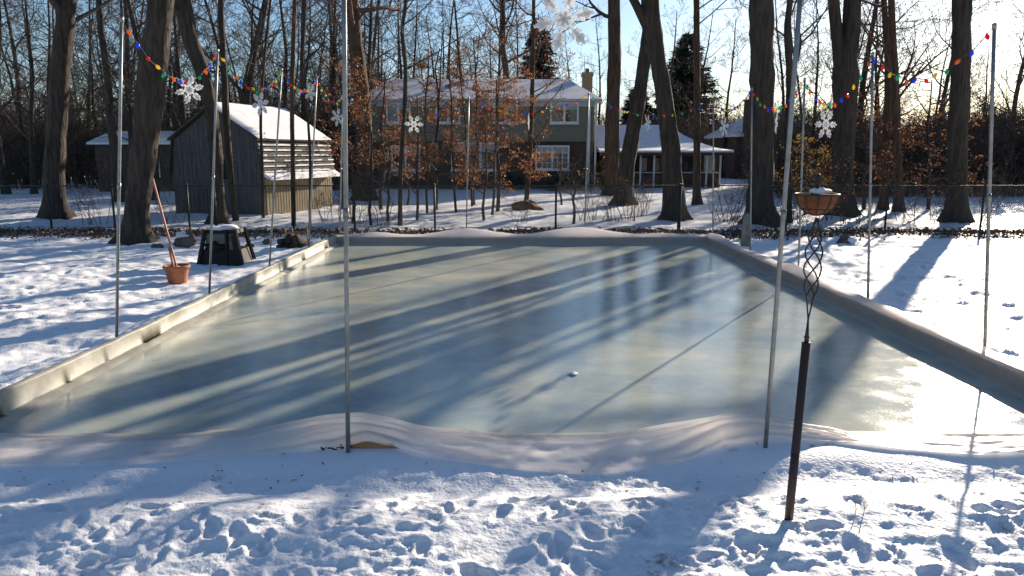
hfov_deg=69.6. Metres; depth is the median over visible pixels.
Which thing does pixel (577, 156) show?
door
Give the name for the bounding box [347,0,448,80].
bare tree
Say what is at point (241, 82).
string lights
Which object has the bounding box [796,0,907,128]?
bare tree
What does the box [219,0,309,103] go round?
bare tree
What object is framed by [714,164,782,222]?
shrub
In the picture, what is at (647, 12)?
tree
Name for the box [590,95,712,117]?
string lights
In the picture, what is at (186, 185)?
chain link fence
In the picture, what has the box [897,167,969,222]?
shrub
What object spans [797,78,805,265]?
metal pole
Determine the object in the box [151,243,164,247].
rock
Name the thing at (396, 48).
bare tree
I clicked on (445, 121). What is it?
window
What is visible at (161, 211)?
hockey stick
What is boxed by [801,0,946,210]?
tree
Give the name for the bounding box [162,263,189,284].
plant pot
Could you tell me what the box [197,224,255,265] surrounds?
garden bin
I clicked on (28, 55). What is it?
bare tree
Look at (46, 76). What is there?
bare tree
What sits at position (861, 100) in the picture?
bare tree
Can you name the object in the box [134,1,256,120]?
bare tree
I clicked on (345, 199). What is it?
metal pole
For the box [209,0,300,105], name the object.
bare tree
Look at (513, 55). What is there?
bare tree
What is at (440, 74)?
sapling
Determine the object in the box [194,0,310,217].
tree
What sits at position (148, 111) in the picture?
tree
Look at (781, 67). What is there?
bare tree
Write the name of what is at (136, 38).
bare tree
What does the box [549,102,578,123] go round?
window
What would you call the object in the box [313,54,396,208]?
leafy tree
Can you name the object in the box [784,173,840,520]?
basket stand
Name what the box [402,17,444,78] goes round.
bare tree
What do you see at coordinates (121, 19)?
metal pole
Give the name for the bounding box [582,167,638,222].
shrub
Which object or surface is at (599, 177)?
bush
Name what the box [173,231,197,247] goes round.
rock
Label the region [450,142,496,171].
window
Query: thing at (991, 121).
metal pole
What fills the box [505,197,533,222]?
shrub
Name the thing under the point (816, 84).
bare tree
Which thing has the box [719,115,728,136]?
snowflake ornament
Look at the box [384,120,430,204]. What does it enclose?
sapling
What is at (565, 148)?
window
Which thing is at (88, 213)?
shrub
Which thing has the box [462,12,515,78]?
bare tree
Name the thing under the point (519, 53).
bare tree
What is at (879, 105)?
bare tree
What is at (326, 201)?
shrub
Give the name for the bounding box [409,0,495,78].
bare tree
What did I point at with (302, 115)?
bare tree
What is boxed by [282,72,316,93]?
string lights
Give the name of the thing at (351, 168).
sapling
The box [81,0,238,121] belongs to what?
bare tree
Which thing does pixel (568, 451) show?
rink frame
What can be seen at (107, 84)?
bare tree
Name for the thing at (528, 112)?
string lights
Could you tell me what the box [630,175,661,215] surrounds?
shrub
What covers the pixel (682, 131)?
undergrowth
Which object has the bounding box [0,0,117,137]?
bare tree
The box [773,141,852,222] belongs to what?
shrub
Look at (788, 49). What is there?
tree
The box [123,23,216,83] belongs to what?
string lights
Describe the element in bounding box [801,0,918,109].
bare tree
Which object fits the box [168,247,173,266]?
hockey stick
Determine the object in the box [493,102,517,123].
window
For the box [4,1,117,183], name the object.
bare tree
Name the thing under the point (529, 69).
bare tree
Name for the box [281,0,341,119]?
bare tree
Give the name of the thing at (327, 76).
bare tree
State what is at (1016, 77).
bare tree
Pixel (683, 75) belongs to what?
conifer
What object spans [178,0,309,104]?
tree
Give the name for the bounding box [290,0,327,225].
tree
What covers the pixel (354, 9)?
tree
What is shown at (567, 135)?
house
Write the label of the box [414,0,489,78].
bare tree
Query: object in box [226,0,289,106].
bare tree
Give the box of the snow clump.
[568,371,577,375]
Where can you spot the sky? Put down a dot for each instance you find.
(630, 23)
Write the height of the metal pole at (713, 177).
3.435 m
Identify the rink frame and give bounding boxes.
[0,227,1023,472]
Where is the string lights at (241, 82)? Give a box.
[219,55,280,93]
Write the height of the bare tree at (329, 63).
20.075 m
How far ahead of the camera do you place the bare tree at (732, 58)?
63.69 m
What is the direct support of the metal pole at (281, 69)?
on the snow ground
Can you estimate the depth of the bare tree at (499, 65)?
59.21 m
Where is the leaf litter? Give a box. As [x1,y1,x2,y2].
[0,202,1023,242]
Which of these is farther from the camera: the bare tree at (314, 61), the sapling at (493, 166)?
the bare tree at (314, 61)
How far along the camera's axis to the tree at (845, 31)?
25.78 m
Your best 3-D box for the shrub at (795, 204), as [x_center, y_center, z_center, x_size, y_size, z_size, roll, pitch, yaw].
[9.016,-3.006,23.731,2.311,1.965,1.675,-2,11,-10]
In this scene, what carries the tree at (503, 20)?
on the snow ground
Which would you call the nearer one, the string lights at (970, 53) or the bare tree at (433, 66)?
the string lights at (970, 53)
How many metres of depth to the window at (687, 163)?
48.96 m
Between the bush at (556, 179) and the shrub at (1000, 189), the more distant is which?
the bush at (556, 179)
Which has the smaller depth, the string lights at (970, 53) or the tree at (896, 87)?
the string lights at (970, 53)
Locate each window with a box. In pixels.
[223,157,227,180]
[385,102,411,123]
[391,145,420,171]
[435,102,460,123]
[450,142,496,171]
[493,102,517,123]
[535,145,569,170]
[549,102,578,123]
[639,158,649,170]
[652,158,661,170]
[681,158,692,170]
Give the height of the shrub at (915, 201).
2.031 m
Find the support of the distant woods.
on the snow ground
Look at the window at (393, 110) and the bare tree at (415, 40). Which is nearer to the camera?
the window at (393, 110)
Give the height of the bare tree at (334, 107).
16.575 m
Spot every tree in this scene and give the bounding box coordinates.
[0,0,50,193]
[0,0,51,187]
[0,0,69,136]
[0,0,78,131]
[0,0,93,193]
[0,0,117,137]
[0,4,47,173]
[0,67,25,137]
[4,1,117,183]
[10,0,98,118]
[23,0,137,170]
[25,29,93,126]
[28,0,186,143]
[34,0,139,182]
[35,0,218,201]
[36,0,206,219]
[38,45,116,174]
[41,4,131,130]
[72,0,185,151]
[75,0,194,127]
[80,0,239,199]
[80,0,258,125]
[80,0,277,126]
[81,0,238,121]
[94,1,233,130]
[107,0,173,245]
[110,0,193,109]
[114,0,238,220]
[119,0,285,116]
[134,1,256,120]
[170,8,281,112]
[173,0,251,224]
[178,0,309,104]
[183,0,269,104]
[183,28,238,113]
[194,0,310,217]
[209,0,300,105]
[212,0,348,124]
[214,52,255,102]
[217,0,299,108]
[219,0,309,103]
[220,26,289,105]
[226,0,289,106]
[229,0,352,128]
[242,12,305,101]
[244,0,385,121]
[252,1,349,122]
[260,0,384,136]
[263,0,421,124]
[269,0,397,190]
[269,5,341,118]
[277,3,352,129]
[279,0,387,184]
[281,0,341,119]
[283,0,408,190]
[285,0,348,228]
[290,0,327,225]
[294,0,450,113]
[308,35,366,123]
[312,0,498,225]
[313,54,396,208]
[316,7,423,117]
[319,0,387,98]
[323,0,434,86]
[324,63,424,209]
[325,0,424,200]
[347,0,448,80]
[349,4,421,105]
[369,48,487,209]
[373,0,458,86]
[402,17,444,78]
[405,3,454,78]
[409,0,474,78]
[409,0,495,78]
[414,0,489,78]
[421,22,532,204]
[438,53,555,211]
[440,0,585,78]
[442,21,482,78]
[452,19,538,78]
[452,35,502,78]
[458,0,538,78]
[458,24,496,78]
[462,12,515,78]
[476,0,579,199]
[479,0,572,78]
[509,31,535,78]
[539,27,604,96]
[570,3,607,123]
[574,0,625,195]
[597,27,668,124]
[608,29,650,205]
[620,0,733,126]
[629,0,693,221]
[670,0,740,133]
[688,0,749,177]
[691,0,748,204]
[728,58,777,119]
[731,0,831,120]
[734,0,838,222]
[738,0,787,227]
[748,0,832,115]
[774,0,827,116]
[774,0,882,131]
[774,129,836,213]
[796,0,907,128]
[796,79,921,208]
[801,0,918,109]
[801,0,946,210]
[810,0,983,211]
[811,0,950,128]
[827,0,863,217]
[827,0,925,121]
[858,1,944,135]
[879,0,1015,113]
[880,68,996,208]
[902,7,984,119]
[936,0,975,222]
[939,27,1017,121]
[947,0,1023,113]
[996,51,1023,112]
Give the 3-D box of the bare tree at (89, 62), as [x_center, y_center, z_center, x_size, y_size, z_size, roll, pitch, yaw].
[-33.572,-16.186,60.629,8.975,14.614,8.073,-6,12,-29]
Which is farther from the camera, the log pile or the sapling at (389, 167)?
the sapling at (389, 167)
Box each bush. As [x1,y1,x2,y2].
[495,170,525,189]
[541,170,579,190]
[578,146,622,189]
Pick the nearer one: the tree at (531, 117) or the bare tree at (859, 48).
the tree at (531, 117)
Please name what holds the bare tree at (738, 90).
on the snow ground
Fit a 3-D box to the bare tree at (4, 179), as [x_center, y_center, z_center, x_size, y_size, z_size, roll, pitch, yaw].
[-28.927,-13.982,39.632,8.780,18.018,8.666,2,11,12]
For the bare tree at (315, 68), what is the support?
on the snow ground
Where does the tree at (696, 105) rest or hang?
on the snow ground
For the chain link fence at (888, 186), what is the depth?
21.80 m
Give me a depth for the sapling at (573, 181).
23.57 m
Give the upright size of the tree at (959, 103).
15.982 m
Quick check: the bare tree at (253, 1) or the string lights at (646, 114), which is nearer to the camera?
the string lights at (646, 114)
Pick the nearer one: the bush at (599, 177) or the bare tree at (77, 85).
the bush at (599, 177)
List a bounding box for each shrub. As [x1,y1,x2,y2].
[41,163,125,224]
[150,158,209,223]
[300,175,350,221]
[333,175,392,223]
[357,186,412,225]
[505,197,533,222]
[555,166,615,220]
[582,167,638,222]
[583,168,652,220]
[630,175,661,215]
[689,169,746,221]
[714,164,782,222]
[716,210,742,237]
[756,211,789,238]
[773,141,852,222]
[773,171,830,222]
[793,130,882,220]
[821,160,884,223]
[845,156,915,220]
[879,162,953,222]
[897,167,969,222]
[937,159,1023,223]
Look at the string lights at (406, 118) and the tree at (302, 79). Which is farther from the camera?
the tree at (302, 79)
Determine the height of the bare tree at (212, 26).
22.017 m
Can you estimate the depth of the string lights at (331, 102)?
16.37 m
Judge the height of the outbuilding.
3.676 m
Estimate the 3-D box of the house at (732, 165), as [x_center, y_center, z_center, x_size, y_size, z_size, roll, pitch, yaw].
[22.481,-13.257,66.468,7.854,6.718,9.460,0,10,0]
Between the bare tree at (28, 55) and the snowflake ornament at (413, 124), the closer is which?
the snowflake ornament at (413, 124)
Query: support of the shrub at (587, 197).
on the snow ground
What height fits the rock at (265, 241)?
0.161 m
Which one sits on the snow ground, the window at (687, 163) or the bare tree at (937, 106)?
the bare tree at (937, 106)
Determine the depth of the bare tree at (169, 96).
46.33 m
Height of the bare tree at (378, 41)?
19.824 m
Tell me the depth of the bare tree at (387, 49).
60.05 m
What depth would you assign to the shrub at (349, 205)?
23.55 m
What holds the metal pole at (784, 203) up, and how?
on the snow ground
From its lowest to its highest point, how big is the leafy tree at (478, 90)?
5.960 m
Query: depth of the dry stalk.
4.38 m
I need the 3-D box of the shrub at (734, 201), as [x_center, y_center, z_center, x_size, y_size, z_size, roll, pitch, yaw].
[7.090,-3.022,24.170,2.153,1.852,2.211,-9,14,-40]
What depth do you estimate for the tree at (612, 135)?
39.42 m
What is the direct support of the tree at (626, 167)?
on the snow ground
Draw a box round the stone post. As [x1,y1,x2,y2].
[740,213,749,246]
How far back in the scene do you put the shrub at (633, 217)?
24.65 m
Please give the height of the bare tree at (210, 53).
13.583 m
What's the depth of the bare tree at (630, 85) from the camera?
78.43 m
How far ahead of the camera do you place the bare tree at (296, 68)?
57.93 m
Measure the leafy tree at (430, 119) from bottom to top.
6.361 m
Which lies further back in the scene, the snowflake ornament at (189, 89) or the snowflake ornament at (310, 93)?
the snowflake ornament at (310, 93)
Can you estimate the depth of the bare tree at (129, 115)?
41.29 m
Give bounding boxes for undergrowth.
[0,66,383,188]
[594,91,748,144]
[733,77,1023,197]
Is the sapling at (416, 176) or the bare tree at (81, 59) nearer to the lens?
the sapling at (416, 176)
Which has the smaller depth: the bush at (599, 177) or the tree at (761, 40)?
the tree at (761, 40)
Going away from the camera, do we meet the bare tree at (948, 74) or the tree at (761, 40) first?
the tree at (761, 40)
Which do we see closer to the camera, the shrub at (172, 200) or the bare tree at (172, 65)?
the shrub at (172, 200)
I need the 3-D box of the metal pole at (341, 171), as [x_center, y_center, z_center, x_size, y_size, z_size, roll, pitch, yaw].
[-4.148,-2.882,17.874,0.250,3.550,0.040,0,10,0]
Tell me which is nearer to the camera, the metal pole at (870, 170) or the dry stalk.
the dry stalk
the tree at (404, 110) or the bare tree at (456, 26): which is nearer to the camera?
the tree at (404, 110)
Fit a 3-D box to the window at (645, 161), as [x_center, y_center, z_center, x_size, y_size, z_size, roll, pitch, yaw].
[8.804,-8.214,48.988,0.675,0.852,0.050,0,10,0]
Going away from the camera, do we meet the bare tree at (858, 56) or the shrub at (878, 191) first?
the shrub at (878, 191)
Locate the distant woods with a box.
[0,64,1023,144]
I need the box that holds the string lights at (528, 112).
[471,94,587,115]
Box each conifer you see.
[516,16,559,78]
[619,87,655,124]
[651,31,724,145]
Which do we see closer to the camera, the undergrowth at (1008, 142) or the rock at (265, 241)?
the rock at (265, 241)
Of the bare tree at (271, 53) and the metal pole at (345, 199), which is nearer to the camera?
the metal pole at (345, 199)
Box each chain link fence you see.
[0,183,215,229]
[211,183,680,229]
[677,183,1023,230]
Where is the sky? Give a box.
[0,0,1023,134]
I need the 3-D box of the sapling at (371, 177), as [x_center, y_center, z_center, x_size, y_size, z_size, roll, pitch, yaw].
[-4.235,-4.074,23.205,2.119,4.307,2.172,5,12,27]
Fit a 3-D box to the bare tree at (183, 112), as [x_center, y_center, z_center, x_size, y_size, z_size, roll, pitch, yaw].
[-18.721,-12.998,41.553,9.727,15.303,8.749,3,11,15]
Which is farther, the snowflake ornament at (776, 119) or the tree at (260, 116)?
the tree at (260, 116)
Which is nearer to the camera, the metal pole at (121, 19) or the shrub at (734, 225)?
the metal pole at (121, 19)
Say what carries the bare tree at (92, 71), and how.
on the snow ground
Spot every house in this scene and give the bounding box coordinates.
[369,56,601,188]
[704,99,804,178]
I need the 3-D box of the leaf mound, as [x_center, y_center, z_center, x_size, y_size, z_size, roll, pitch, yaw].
[0.669,-3.160,29.771,1.414,0.839,1.150,0,10,0]
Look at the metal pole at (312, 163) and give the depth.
15.86 m
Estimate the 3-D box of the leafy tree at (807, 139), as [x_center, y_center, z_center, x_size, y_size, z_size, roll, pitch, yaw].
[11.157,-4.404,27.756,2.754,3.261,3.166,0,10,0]
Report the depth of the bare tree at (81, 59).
60.69 m
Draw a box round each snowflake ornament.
[175,76,202,103]
[252,92,268,115]
[303,84,315,100]
[331,109,342,125]
[404,115,423,132]
[533,0,593,51]
[644,115,650,131]
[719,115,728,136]
[775,111,777,132]
[815,111,836,137]
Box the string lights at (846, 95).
[805,58,870,108]
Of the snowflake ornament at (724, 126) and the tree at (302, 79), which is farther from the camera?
the tree at (302, 79)
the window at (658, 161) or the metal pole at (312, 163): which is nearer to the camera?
the metal pole at (312, 163)
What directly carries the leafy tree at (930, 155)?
on the snow ground
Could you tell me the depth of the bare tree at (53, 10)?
67.47 m
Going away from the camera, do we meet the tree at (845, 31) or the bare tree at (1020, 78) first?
the tree at (845, 31)
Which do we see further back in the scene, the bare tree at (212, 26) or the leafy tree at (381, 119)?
the bare tree at (212, 26)
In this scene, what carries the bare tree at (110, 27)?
on the snow ground
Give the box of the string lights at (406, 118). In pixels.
[347,99,465,121]
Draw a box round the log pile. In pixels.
[276,228,313,247]
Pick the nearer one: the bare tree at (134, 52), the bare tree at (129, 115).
the bare tree at (129, 115)
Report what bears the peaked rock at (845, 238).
on the snow ground
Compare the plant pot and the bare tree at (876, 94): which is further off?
the bare tree at (876, 94)
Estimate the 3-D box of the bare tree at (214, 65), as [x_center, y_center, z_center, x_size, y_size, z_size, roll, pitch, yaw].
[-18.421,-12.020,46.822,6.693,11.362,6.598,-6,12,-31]
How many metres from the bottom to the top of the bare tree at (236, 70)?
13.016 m
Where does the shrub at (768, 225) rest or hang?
on the snow ground
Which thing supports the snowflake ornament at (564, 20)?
hanging from the string lights
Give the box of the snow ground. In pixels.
[0,176,1023,575]
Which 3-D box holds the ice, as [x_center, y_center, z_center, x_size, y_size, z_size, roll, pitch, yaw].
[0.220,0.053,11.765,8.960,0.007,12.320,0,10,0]
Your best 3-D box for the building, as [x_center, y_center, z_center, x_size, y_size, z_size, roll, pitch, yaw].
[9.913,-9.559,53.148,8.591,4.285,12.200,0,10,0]
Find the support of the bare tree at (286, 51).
on the snow ground
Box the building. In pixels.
[592,125,733,187]
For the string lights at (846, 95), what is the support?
hanging from the metal pole at (802, 145)
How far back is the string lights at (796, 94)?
13.37 m
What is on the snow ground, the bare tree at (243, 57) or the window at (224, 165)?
the bare tree at (243, 57)
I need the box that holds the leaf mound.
[511,200,543,210]
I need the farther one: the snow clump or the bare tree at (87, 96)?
the bare tree at (87, 96)
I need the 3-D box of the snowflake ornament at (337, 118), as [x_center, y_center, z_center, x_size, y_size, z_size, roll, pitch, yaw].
[-4.066,-4.047,17.141,0.012,0.556,0.412,7,13,35]
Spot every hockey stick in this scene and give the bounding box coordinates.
[150,178,176,265]
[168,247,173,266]
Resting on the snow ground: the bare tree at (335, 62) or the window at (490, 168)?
the bare tree at (335, 62)
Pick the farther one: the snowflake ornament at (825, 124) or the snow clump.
the snowflake ornament at (825, 124)
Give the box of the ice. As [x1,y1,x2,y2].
[0,244,1023,433]
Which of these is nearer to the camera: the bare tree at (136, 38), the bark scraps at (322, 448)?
the bark scraps at (322, 448)
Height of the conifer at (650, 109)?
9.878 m
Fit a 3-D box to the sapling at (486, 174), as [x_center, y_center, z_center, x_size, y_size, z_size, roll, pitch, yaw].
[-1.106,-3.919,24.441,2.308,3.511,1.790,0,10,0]
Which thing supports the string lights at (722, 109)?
hanging from the metal pole at (751, 165)
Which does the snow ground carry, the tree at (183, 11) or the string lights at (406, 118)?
the tree at (183, 11)
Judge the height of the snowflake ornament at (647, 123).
0.396 m
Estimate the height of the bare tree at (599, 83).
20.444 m
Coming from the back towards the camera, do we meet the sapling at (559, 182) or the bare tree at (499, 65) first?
the bare tree at (499, 65)
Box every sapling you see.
[316,112,379,221]
[333,94,396,225]
[348,122,399,221]
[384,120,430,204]
[387,87,451,219]
[406,32,457,212]
[415,23,458,209]
[429,45,469,211]
[445,115,511,220]
[450,53,490,205]
[460,68,507,214]
[542,153,603,223]
[543,147,579,204]
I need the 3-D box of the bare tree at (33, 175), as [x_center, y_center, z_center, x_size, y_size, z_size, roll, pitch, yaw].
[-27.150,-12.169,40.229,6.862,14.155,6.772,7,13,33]
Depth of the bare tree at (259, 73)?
68.55 m
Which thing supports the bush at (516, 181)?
on the snow ground
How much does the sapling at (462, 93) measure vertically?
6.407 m
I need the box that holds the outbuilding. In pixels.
[86,131,173,191]
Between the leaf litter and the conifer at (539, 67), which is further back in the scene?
the conifer at (539, 67)
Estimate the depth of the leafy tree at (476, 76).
31.09 m
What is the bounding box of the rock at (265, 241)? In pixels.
[262,239,269,243]
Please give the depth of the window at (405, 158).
46.39 m
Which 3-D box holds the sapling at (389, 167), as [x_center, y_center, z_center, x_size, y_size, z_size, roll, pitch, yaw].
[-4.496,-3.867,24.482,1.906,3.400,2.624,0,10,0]
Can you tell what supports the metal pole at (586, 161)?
on the snow ground
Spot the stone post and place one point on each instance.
(745, 238)
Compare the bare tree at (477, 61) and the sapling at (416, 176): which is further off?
the bare tree at (477, 61)
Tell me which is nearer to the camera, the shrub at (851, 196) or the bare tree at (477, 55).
the shrub at (851, 196)
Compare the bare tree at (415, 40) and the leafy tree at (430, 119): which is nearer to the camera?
the leafy tree at (430, 119)
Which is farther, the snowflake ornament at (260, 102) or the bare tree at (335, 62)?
the bare tree at (335, 62)
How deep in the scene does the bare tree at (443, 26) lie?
80.03 m
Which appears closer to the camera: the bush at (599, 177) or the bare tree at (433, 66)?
the bush at (599, 177)
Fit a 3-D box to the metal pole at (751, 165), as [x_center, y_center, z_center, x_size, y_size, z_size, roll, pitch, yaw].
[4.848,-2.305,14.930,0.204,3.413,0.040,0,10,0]
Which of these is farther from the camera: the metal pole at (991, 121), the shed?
the shed
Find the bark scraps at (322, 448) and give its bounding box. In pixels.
[321,444,352,449]
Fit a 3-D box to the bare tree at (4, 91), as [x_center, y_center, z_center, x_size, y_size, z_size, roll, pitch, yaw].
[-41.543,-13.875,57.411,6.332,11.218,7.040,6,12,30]
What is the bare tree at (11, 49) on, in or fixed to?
on the snow ground
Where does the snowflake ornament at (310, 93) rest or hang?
hanging from the string lights at (301, 91)
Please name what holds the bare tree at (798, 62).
on the snow ground
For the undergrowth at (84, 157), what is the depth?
47.32 m
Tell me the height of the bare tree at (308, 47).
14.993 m
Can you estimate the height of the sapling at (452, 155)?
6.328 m
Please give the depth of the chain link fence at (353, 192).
21.80 m
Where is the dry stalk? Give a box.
[852,498,867,513]
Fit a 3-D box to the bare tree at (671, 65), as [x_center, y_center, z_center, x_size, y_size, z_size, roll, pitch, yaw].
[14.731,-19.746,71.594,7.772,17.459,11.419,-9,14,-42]
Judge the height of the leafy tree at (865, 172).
5.360 m
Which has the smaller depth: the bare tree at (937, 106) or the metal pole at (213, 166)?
the metal pole at (213, 166)
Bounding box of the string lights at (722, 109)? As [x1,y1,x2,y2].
[713,91,750,111]
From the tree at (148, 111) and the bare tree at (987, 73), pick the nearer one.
the tree at (148, 111)
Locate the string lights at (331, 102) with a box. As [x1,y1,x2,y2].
[317,80,341,104]
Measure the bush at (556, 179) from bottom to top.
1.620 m
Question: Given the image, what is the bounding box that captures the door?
[576,155,582,187]
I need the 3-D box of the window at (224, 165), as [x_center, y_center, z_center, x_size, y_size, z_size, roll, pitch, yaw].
[-10.625,-4.393,27.211,0.500,0.870,0.042,3,11,17]
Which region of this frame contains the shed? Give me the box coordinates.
[167,102,339,214]
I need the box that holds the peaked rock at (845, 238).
[836,234,856,243]
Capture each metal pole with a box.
[115,16,123,336]
[208,49,218,293]
[269,68,282,264]
[308,76,317,246]
[339,95,342,234]
[341,0,349,452]
[466,97,469,227]
[584,92,589,226]
[712,99,713,232]
[750,87,752,250]
[763,0,802,447]
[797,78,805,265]
[867,52,874,297]
[983,23,996,346]
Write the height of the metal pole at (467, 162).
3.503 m
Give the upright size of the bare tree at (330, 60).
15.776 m
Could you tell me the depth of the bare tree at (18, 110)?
46.71 m
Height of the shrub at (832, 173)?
3.056 m
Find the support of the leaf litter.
on the snow ground
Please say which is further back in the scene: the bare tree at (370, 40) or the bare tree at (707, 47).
the bare tree at (707, 47)
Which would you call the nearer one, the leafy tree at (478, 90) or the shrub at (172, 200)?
the shrub at (172, 200)
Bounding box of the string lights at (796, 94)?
[752,83,802,111]
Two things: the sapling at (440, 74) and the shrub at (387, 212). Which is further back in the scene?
the sapling at (440, 74)
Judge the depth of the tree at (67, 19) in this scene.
25.38 m
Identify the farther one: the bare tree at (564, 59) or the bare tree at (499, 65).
the bare tree at (564, 59)
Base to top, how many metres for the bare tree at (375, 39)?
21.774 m
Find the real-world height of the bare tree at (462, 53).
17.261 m
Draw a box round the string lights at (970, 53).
[871,29,991,84]
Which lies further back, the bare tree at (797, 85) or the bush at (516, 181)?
the bare tree at (797, 85)
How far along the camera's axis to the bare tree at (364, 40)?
69.93 m
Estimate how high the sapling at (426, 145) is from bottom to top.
6.632 m
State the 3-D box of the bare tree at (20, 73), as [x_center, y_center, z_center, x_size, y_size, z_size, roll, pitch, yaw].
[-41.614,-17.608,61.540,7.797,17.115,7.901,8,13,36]
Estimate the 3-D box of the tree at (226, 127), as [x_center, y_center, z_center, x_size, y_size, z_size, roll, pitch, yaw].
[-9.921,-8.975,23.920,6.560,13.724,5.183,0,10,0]
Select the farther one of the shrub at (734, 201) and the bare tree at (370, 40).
the bare tree at (370, 40)
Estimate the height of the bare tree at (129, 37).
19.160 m
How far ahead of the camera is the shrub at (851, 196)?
23.68 m
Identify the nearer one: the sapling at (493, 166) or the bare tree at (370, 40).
the sapling at (493, 166)

